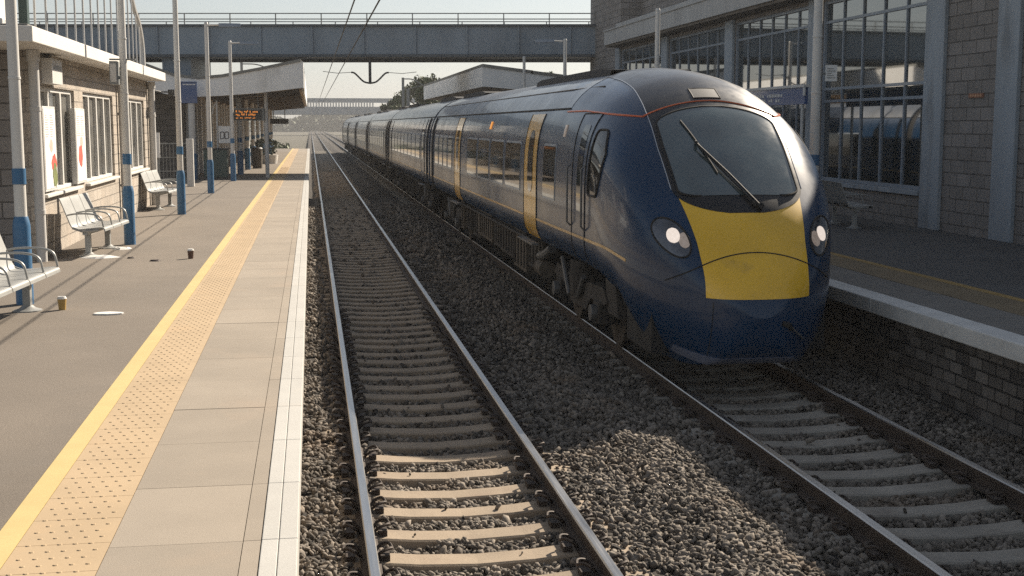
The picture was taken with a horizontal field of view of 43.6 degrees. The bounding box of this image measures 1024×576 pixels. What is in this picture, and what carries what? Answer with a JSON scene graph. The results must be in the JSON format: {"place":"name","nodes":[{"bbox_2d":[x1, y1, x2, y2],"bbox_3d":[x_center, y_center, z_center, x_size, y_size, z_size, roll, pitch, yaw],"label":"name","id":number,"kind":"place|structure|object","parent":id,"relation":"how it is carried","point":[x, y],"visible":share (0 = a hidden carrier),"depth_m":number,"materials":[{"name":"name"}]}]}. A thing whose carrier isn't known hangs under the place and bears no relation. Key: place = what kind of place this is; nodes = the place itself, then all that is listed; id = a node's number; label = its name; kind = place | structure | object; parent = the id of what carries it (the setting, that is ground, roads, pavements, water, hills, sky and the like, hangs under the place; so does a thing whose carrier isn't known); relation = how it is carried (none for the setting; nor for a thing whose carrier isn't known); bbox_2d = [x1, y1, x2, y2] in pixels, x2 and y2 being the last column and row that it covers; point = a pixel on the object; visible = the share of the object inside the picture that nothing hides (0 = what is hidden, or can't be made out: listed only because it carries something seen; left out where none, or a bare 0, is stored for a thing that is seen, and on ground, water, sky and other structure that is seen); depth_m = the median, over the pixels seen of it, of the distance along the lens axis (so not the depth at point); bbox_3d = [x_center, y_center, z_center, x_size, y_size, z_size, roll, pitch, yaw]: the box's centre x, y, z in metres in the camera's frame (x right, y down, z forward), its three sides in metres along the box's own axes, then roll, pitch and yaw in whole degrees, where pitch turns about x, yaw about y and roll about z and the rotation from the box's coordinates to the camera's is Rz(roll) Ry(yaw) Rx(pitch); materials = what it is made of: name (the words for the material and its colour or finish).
{"place":"outdoors","nodes":[
{"label":"outdoors","id":0,"kind":"place"},
{"bbox_2d":[0,149,291,529],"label":"platform","id":1,"kind":"structure","parent":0,"point":[61,371],"depth_m":13.39,"materials":[{"name":"concrete"}]},
{"bbox_2d":[5,0,33,304],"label":"lamp post","id":2,"kind":"object","parent":1,"relation":"on","point":[21,227],"visible":0.91,"depth_m":14.14,"materials":[{"name":"metal"}]},
{"bbox_2d":[0,235,60,312],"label":"bench","id":3,"kind":"object","parent":1,"relation":"on","point":[13,278],"visible":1,"depth_m":13.57,"materials":[{"name":"metal"}]},
{"bbox_2d":[0,23,165,260],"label":"station building","id":4,"kind":"structure","parent":1,"relation":"on","point":[89,89],"depth_m":21.86,"materials":[{"name":"brick"}]},
{"bbox_2d":[26,50,47,261],"bbox_3d":[-6.918,-1.911,18.665,0.188,3.070,0.185,-1,7,-9],"label":"downpipe","id":5,"kind":"object","parent":4,"relation":"attached to","point":[33,58],"visible":0.98,"depth_m":18.60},
{"bbox_2d":[41,106,57,191],"bbox_3d":[-7.133,-2.140,19.668,0.102,1.290,0.950,-1,7,-9],"label":"poster board","id":6,"kind":"object","parent":4,"relation":"attached to","point":[49,148],"visible":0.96,"depth_m":19.57,"materials":[{"name":"paper"}]},
{"bbox_2d":[41,58,62,84],"bbox_3d":[-7.088,-3.332,19.732,0.166,0.380,0.800,-1,7,-9],"label":"alarm box","id":7,"kind":"object","parent":4,"relation":"attached to","point":[51,71],"visible":1,"depth_m":19.37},
{"bbox_2d":[40,86,83,197],"bbox_3d":[-7.320,-2.368,20.610,0.240,1.675,3.070,-1,7,-9],"label":"window","id":8,"kind":"structure","parent":4,"relation":"in","point":[60,99],"depth_m":21.10,"materials":[{"name":"white paint"}]},
{"bbox_2d":[69,108,86,183],"bbox_3d":[-7.548,-2.475,22.295,0.100,1.290,0.950,-1,7,-9],"label":"poster board","id":9,"kind":"object","parent":4,"relation":"attached to","point":[78,145],"visible":1,"depth_m":21.98,"materials":[{"name":"paper"}]},
{"bbox_2d":[18,0,145,65],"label":"roof railing","id":10,"kind":"object","parent":4,"relation":"on","point":[23,11],"visible":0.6,"depth_m":24.68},
{"bbox_2d":[82,92,119,185],"bbox_3d":[-7.949,-2.877,24.604,0.240,1.675,3.620,-1,7,-9],"label":"window","id":11,"kind":"structure","parent":4,"relation":"in","point":[97,115],"depth_m":24.64,"materials":[{"name":"white paint"}]},
{"bbox_2d":[117,74,123,216],"bbox_3d":[-8.202,-2.969,27.001,0.178,3.060,0.172,-1,7,-9],"label":"downpipe","id":12,"kind":"object","parent":4,"relation":"attached to","point":[120,130],"visible":0.27,"depth_m":26.91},
{"bbox_2d":[129,99,149,174],"bbox_3d":[-8.694,-3.480,29.332,0.240,1.675,3.970,-1,7,-9],"label":"window","id":13,"kind":"structure","parent":4,"relation":"in","point":[135,106],"depth_m":30.22,"materials":[{"name":"white paint"}]},
{"bbox_2d":[146,82,156,204],"bbox_3d":[-8.978,-3.606,32.001,0.212,3.060,0.209,-1,7,-9],"label":"downpipe","id":14,"kind":"object","parent":4,"relation":"attached to","point":[152,123],"visible":0.73,"depth_m":31.89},
{"bbox_2d":[59,193,128,256],"bbox_3d":[-6.571,-1.015,20.214,0.674,0.900,1.736,-1,7,-5],"label":"bench","id":15,"kind":"object","parent":1,"relation":"on","point":[79,210],"visible":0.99,"depth_m":19.95,"materials":[{"name":"metal"}]},
{"bbox_2d":[109,0,135,244],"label":"lamp post","id":16,"kind":"object","parent":1,"relation":"on","point":[121,79],"visible":1,"depth_m":21.26,"materials":[{"name":"metal"}]},
{"bbox_2d":[140,170,176,209],"bbox_3d":[-8.439,-2.380,30.920,0.675,0.900,1.736,0,7,-3],"label":"bench","id":17,"kind":"object","parent":1,"relation":"on","point":[152,181],"visible":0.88,"depth_m":30.62,"materials":[{"name":"metal"}]},
{"bbox_2d":[157,139,194,186],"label":"fence","id":18,"kind":"object","parent":1,"relation":"on","point":[189,157],"visible":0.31,"depth_m":41.60,"materials":[{"name":"grey metal"}]},
{"bbox_2d":[172,0,185,214],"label":"lamp post","id":19,"kind":"object","parent":1,"relation":"on","point":[181,194],"visible":1,"depth_m":28.51,"materials":[{"name":"metal"}]},
{"bbox_2d":[180,81,197,179],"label":"platform sign","id":20,"kind":"object","parent":1,"relation":"on","point":[189,93],"visible":0.66,"depth_m":46.69,"materials":[{"name":"metal"}]},
{"bbox_2d":[155,94,249,176],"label":"waiting rooms","id":21,"kind":"object","parent":1,"relation":"on","point":[165,113],"visible":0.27,"depth_m":49.05,"materials":[{"name":"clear glass"}]},
{"bbox_2d":[116,55,306,174],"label":"platform canopy","id":22,"kind":"object","parent":1,"relation":"on","point":[282,83],"visible":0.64,"depth_m":47.69,"materials":[{"name":"metal"}]},
{"bbox_2d":[233,92,269,176],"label":"departure display","id":23,"kind":"object","parent":22,"relation":"hanging from","point":[250,114],"visible":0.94,"depth_m":48.58,"materials":[{"name":"grey metal"}]},
{"bbox_2d":[202,148,229,179],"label":"storage cabinet","id":24,"kind":"object","parent":1,"relation":"on","point":[220,157],"visible":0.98,"depth_m":47.00,"materials":[{"name":"metal"}]},
{"bbox_2d":[212,101,229,147],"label":"information sign","id":25,"kind":"object","parent":1,"relation":"on","point":[224,134],"visible":0.96,"depth_m":47.92,"materials":[{"name":"white paint"}]},
{"bbox_2d":[204,22,240,192],"bbox_3d":[-8.424,-5.252,37.439,1.075,4.950,0.239,-1,7,-9],"label":"lamp post","id":26,"kind":"object","parent":1,"relation":"on","point":[210,175],"visible":1,"depth_m":37.32,"materials":[{"name":"metal"}]},
{"bbox_2d":[228,41,257,180],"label":"lamp post","id":27,"kind":"object","parent":1,"relation":"on","point":[233,164],"visible":1,"depth_m":45.46,"materials":[{"name":"metal"}]},
{"bbox_2d":[255,137,277,163],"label":"planter","id":28,"kind":"object","parent":1,"relation":"on","point":[273,159],"visible":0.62,"depth_m":66.20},
{"bbox_2d":[17,13,595,147],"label":"footbridge","id":29,"kind":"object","parent":1,"relation":"on","point":[430,43],"visible":0.81,"depth_m":53.34,"materials":[{"name":"grey metal"}]},
{"bbox_2d":[249,131,341,148],"bbox_3d":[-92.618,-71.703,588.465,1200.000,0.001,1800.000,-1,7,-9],"label":"ground","id":30,"kind":"structure","parent":0,"point":[297,140],"depth_m":335.30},
{"bbox_2d":[249,115,357,131],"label":"undergrowth","id":31,"kind":"object","parent":30,"relation":"on","point":[318,123],"visible":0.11,"depth_m":595.49,"materials":[{"name":"green plant"}]},
{"bbox_2d":[406,75,439,105],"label":"tree","id":32,"kind":"object","parent":30,"relation":"on","point":[419,92],"visible":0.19,"depth_m":106.25,"materials":[{"name":"green plant"}]},
{"bbox_2d":[16,0,590,118],"label":"sky","id":33,"kind":"structure","parent":0,"point":[347,85],"materials":[{"name":"white"}]},
{"bbox_2d":[272,98,415,114],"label":"bridge","id":34,"kind":"structure","parent":0,"point":[338,110],"depth_m":392.45,"materials":[{"name":"white paint"}]},
{"bbox_2d":[299,131,1023,575],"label":"track bed","id":35,"kind":"object","parent":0,"point":[373,191],"visible":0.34,"depth_m":16.55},
{"bbox_2d":[311,132,382,575],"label":"rail","id":36,"kind":"object","parent":35,"relation":"on","point":[370,562],"visible":0.98,"depth_m":11.52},
{"bbox_2d":[322,284,433,290],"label":"sleeper","id":37,"kind":"object","parent":35,"relation":"on","point":[403,286],"visible":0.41,"depth_m":23.64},
{"bbox_2d":[323,296,435,302],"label":"sleeper","id":38,"kind":"object","parent":35,"relation":"on","point":[363,300],"visible":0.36,"depth_m":22.06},
{"bbox_2d":[325,291,437,297],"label":"sleeper","id":39,"kind":"object","parent":35,"relation":"on","point":[400,295],"visible":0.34,"depth_m":22.61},
{"bbox_2d":[321,307,444,321],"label":"sleeper","id":40,"kind":"object","parent":35,"relation":"on","point":[372,319],"visible":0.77,"depth_m":19.94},
{"bbox_2d":[326,300,441,306],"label":"sleeper","id":41,"kind":"object","parent":35,"relation":"on","point":[377,304],"visible":0.3,"depth_m":21.51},
{"bbox_2d":[326,304,442,311],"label":"sleeper","id":42,"kind":"object","parent":35,"relation":"on","point":[390,309],"visible":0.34,"depth_m":21.02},
{"bbox_2d":[321,309,447,315],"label":"sleeper","id":43,"kind":"object","parent":35,"relation":"on","point":[418,311],"visible":0.23,"depth_m":20.51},
{"bbox_2d":[323,312,449,327],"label":"sleeper","id":44,"kind":"object","parent":35,"relation":"on","point":[397,323],"visible":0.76,"depth_m":19.42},
{"bbox_2d":[326,323,454,339],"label":"sleeper","id":45,"kind":"object","parent":35,"relation":"on","point":[368,336],"visible":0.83,"depth_m":18.36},
{"bbox_2d":[327,317,459,332],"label":"sleeper","id":46,"kind":"object","parent":35,"relation":"on","point":[410,328],"visible":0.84,"depth_m":18.91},
{"bbox_2d":[326,329,470,344],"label":"sleeper","id":47,"kind":"object","parent":35,"relation":"on","point":[389,342],"visible":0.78,"depth_m":17.82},
{"bbox_2d":[329,334,469,352],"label":"sleeper","id":48,"kind":"object","parent":35,"relation":"on","point":[402,348],"visible":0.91,"depth_m":17.32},
{"bbox_2d":[323,341,485,359],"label":"sleeper","id":49,"kind":"object","parent":35,"relation":"on","point":[429,354],"visible":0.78,"depth_m":16.79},
{"bbox_2d":[328,348,484,367],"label":"sleeper","id":50,"kind":"object","parent":35,"relation":"on","point":[377,363],"visible":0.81,"depth_m":16.26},
{"bbox_2d":[329,356,497,375],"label":"sleeper","id":51,"kind":"object","parent":35,"relation":"on","point":[423,370],"visible":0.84,"depth_m":15.73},
{"bbox_2d":[329,363,498,383],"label":"sleeper","id":52,"kind":"object","parent":35,"relation":"on","point":[429,378],"visible":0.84,"depth_m":15.22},
{"bbox_2d":[326,372,506,393],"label":"sleeper","id":53,"kind":"object","parent":35,"relation":"on","point":[466,382],"visible":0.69,"depth_m":14.66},
{"bbox_2d":[328,381,514,404],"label":"sleeper","id":54,"kind":"object","parent":35,"relation":"on","point":[432,398],"visible":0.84,"depth_m":14.13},
{"bbox_2d":[322,390,523,414],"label":"sleeper","id":55,"kind":"object","parent":35,"relation":"on","point":[431,408],"visible":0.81,"depth_m":13.60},
{"bbox_2d":[323,413,531,440],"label":"sleeper","id":56,"kind":"object","parent":35,"relation":"on","point":[424,433],"visible":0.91,"depth_m":12.54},
{"bbox_2d":[330,402,532,427],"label":"sleeper","id":57,"kind":"object","parent":35,"relation":"on","point":[471,417],"visible":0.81,"depth_m":13.08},
{"bbox_2d":[326,425,538,454],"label":"sleeper","id":58,"kind":"object","parent":35,"relation":"on","point":[435,447],"visible":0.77,"depth_m":12.01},
{"bbox_2d":[312,151,556,293],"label":"distant sleepers","id":59,"kind":"object","parent":35,"relation":"on","point":[325,162],"visible":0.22,"depth_m":57.70},
{"bbox_2d":[333,438,560,468],"bbox_3d":[-0.621,1.543,11.552,2.420,0.292,0.270,-1,7,-9],"label":"sleeper","id":60,"kind":"object","parent":35,"relation":"on","point":[506,456],"visible":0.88,"depth_m":11.51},
{"bbox_2d":[322,453,575,488],"bbox_3d":[-0.559,1.615,11.018,2.420,0.292,0.270,-1,7,-9],"label":"sleeper","id":61,"kind":"object","parent":35,"relation":"on","point":[413,479],"visible":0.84,"depth_m":10.97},
{"bbox_2d":[339,471,567,506],"bbox_3d":[-0.478,1.688,10.476,2.420,0.292,0.270,-1,7,-9],"label":"sleeper","id":62,"kind":"object","parent":35,"relation":"on","point":[460,496],"visible":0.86,"depth_m":10.43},
{"bbox_2d":[328,488,602,524],"bbox_3d":[-0.395,1.746,9.958,2.420,0.292,0.270,-1,7,-9],"label":"sleeper","id":63,"kind":"object","parent":35,"relation":"on","point":[538,506],"visible":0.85,"depth_m":9.91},
{"bbox_2d":[315,132,622,575],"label":"rail","id":64,"kind":"object","parent":35,"relation":"on","point":[591,548],"visible":0.95,"depth_m":11.57,"materials":[{"name":"metal"}]},
{"bbox_2d":[338,508,612,549],"bbox_3d":[-0.316,1.819,9.432,2.420,0.292,0.270,-1,7,-9],"label":"sleeper","id":65,"kind":"object","parent":35,"relation":"on","point":[405,539],"visible":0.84,"depth_m":9.38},
{"bbox_2d":[336,530,637,573],"bbox_3d":[-0.246,1.883,8.904,2.420,0.292,0.270,-1,7,-9],"label":"sleeper","id":66,"kind":"object","parent":35,"relation":"on","point":[441,563],"visible":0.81,"depth_m":8.85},
{"bbox_2d":[346,554,653,575],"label":"sleeper","id":67,"kind":"object","parent":35,"relation":"on","point":[584,570],"visible":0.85,"depth_m":8.46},
{"bbox_2d":[322,133,951,575],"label":"rail","id":68,"kind":"object","parent":35,"relation":"on","point":[894,547],"visible":0.95,"depth_m":11.78,"materials":[{"name":"metal"}]},
{"bbox_2d":[299,200,1023,575],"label":"ballast","id":69,"kind":"structure","parent":35,"relation":"on","point":[605,400],"depth_m":11.82,"materials":[{"name":"gravel"}]},
{"bbox_2d":[599,359,724,366],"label":"sleeper","id":70,"kind":"object","parent":35,"relation":"on","point":[662,361],"visible":0.16,"depth_m":16.25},
{"bbox_2d":[323,131,1023,513],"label":"rail","id":71,"kind":"object","parent":35,"relation":"on","point":[981,477],"visible":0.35,"depth_m":11.74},
{"bbox_2d":[348,114,367,161],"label":"train carriage","id":72,"kind":"object","parent":71,"relation":"on","point":[352,133],"visible":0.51,"depth_m":103.85,"materials":[{"name":"silver metal"}]},
{"bbox_2d":[356,111,382,170],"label":"train carriage","id":73,"kind":"object","parent":71,"relation":"on","point":[362,125],"visible":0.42,"depth_m":83.65,"materials":[{"name":"silver metal"}]},
{"bbox_2d":[367,106,408,186],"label":"train carriage","id":74,"kind":"object","parent":71,"relation":"on","point":[377,136],"visible":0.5,"depth_m":63.50,"materials":[{"name":"blue metal"}]},
{"bbox_2d":[388,97,463,218],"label":"train carriage","id":75,"kind":"object","parent":71,"relation":"on","point":[409,133],"visible":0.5,"depth_m":42.16,"materials":[{"name":"metal"}]},
{"bbox_2d":[430,68,830,364],"bbox_3d":[0.791,-2.198,25.049,2.840,3.624,23.984,-1,7,-9],"label":"train driving car","id":76,"kind":"object","parent":71,"relation":"on","point":[682,215],"visible":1,"depth_m":14.66,"materials":[{"name":"metal"}]},
{"bbox_2d":[611,364,754,373],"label":"sleeper","id":77,"kind":"object","parent":35,"relation":"on","point":[720,368],"visible":0.3,"depth_m":15.81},
{"bbox_2d":[622,371,804,382],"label":"sleeper","id":78,"kind":"object","parent":35,"relation":"on","point":[702,378],"visible":0.3,"depth_m":15.27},
{"bbox_2d":[642,370,820,391],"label":"sleeper","id":79,"kind":"object","parent":35,"relation":"on","point":[735,387],"visible":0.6,"depth_m":14.75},
{"bbox_2d":[647,380,816,401],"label":"sleeper","id":80,"kind":"object","parent":35,"relation":"on","point":[790,391],"visible":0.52,"depth_m":14.21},
{"bbox_2d":[655,390,857,412],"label":"sleeper","id":81,"kind":"object","parent":35,"relation":"on","point":[792,405],"visible":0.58,"depth_m":13.68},
{"bbox_2d":[678,402,841,425],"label":"sleeper","id":82,"kind":"object","parent":35,"relation":"on","point":[785,418],"visible":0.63,"depth_m":13.16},
{"bbox_2d":[680,414,866,438],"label":"sleeper","id":83,"kind":"object","parent":35,"relation":"on","point":[823,430],"visible":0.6,"depth_m":12.61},
{"bbox_2d":[700,426,893,451],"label":"sleeper","id":84,"kind":"object","parent":35,"relation":"on","point":[872,438],"visible":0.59,"depth_m":12.11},
{"bbox_2d":[715,440,917,467],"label":"sleeper","id":85,"kind":"object","parent":35,"relation":"on","point":[897,452],"visible":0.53,"depth_m":11.58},
{"bbox_2d":[739,452,963,482],"bbox_3d":[3.018,1.607,11.065,2.420,0.292,0.270,-1,7,-9],"label":"sleeper","id":86,"kind":"object","parent":35,"relation":"on","point":[928,468],"visible":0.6,"depth_m":11.03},
{"bbox_2d":[750,466,1019,502],"bbox_3d":[3.097,1.668,10.561,2.420,0.292,0.270,-1,7,-9],"label":"sleeper","id":87,"kind":"object","parent":35,"relation":"on","point":[954,485],"visible":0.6,"depth_m":10.52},
{"bbox_2d":[780,486,1023,522],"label":"sleeper","id":88,"kind":"object","parent":35,"relation":"on","point":[990,504],"visible":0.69,"depth_m":9.98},
{"bbox_2d":[803,509,1023,545],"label":"sleeper","id":89,"kind":"object","parent":35,"relation":"on","point":[949,535],"visible":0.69,"depth_m":9.43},
{"bbox_2d":[849,538,1023,569],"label":"sleeper","id":90,"kind":"object","parent":35,"relation":"on","point":[964,560],"visible":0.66,"depth_m":8.87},
{"bbox_2d":[590,0,1023,244],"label":"glazed station building","id":91,"kind":"structure","parent":0,"point":[912,133],"depth_m":26.49,"materials":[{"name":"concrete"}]},
{"bbox_2d":[622,41,660,69],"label":"window","id":92,"kind":"structure","parent":91,"relation":"in","point":[640,57],"depth_m":46.46,"materials":[{"name":"clear glass"}]},
{"bbox_2d":[670,26,724,79],"bbox_3d":[5.746,-5.837,39.698,0.100,4.098,6.000,-1,7,-9],"label":"window","id":93,"kind":"structure","parent":91,"relation":"in","point":[702,52],"depth_m":39.20,"materials":[{"name":"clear glass"}]},
{"bbox_2d":[735,6,808,143],"bbox_3d":[6.750,-5.025,33.328,0.100,4.098,5.500,-1,7,-9],"label":"window","id":94,"kind":"structure","parent":91,"relation":"in","point":[771,50],"depth_m":32.90,"materials":[{"name":"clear glass"}]},
{"bbox_2d":[820,0,926,195],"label":"window","id":95,"kind":"structure","parent":91,"relation":"in","point":[871,116],"depth_m":27.26,"materials":[{"name":"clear glass"}]},
{"bbox_2d":[814,298,1023,443],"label":"platform wall","id":96,"kind":"structure","parent":0,"point":[985,389],"depth_m":13.74,"materials":[{"name":"brick"}]},
{"bbox_2d":[827,279,1023,363],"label":"white edge","id":97,"kind":"object","parent":96,"relation":"on","point":[998,341],"visible":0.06,"depth_m":13.44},
{"bbox_2d":[830,265,1023,335],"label":"edge paving","id":98,"kind":"structure","parent":96,"relation":"on","point":[1001,319],"depth_m":14.69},
{"bbox_2d":[830,254,1023,315],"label":"tactile paving","id":99,"kind":"structure","parent":96,"relation":"on","point":[985,299],"depth_m":15.94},
{"bbox_2d":[831,252,1023,301],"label":"yellow line","id":100,"kind":"object","parent":96,"relation":"on","point":[945,281],"depth_m":16.76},
{"bbox_2d":[829,212,1023,298],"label":"platform","id":101,"kind":"structure","parent":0,"point":[987,264],"depth_m":20.21,"materials":[{"name":"concrete"}]},
{"bbox_2d":[424,64,562,100],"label":"platform canopy","id":102,"kind":"object","parent":101,"relation":"on","point":[482,77],"visible":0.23,"depth_m":50.73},
{"bbox_2d":[535,39,566,75],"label":"lamp post","id":103,"kind":"object","parent":101,"relation":"on","point":[564,41],"visible":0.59,"depth_m":40.92,"materials":[{"name":"metal"}]},
{"bbox_2d":[654,8,659,67],"bbox_3d":[3.418,-4.222,30.304,0.148,4.710,0.146,-1,7,-9],"label":"lamp post","id":104,"kind":"object","parent":101,"relation":"on","point":[657,38],"visible":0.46,"depth_m":30.05,"materials":[{"name":"metal"}]},
{"bbox_2d":[746,84,810,140],"bbox_3d":[5.972,-3.203,29.632,0.160,2.860,4.360,-1,7,-9],"label":"station sign","id":105,"kind":"object","parent":101,"relation":"on","point":[786,95],"visible":0.49,"depth_m":28.43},
{"bbox_2d":[809,0,822,171],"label":"lamp post","id":106,"kind":"object","parent":101,"relation":"on","point":[817,36],"visible":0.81,"depth_m":20.65,"materials":[{"name":"metal"}]},
{"bbox_2d":[822,180,873,228],"bbox_3d":[6.601,-1.691,25.520,0.675,0.900,1.736,0,7,-3],"label":"bench","id":107,"kind":"object","parent":101,"relation":"on","point":[835,192],"visible":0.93,"depth_m":25.18,"materials":[{"name":"metal"}]},
{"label":"left platform wall","id":108,"kind":"structure","parent":0,"visible":0},
{"bbox_2d":[0,148,293,568],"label":"yellow line","id":109,"kind":"object","parent":108,"relation":"on","point":[17,525],"visible":0.89,"depth_m":8.56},
{"bbox_2d":[0,149,298,575],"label":"tactile paving","id":110,"kind":"structure","parent":108,"relation":"on","point":[72,529],"depth_m":8.06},
{"bbox_2d":[96,149,307,575],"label":"edge paving","id":111,"kind":"structure","parent":108,"relation":"on","point":[197,506],"depth_m":8.07,"materials":[{"name":"concrete"}]},
{"bbox_2d":[258,149,309,575],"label":"white edge","id":112,"kind":"object","parent":108,"relation":"attached to","point":[279,552],"visible":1,"depth_m":8.08,"materials":[{"name":"paint"}]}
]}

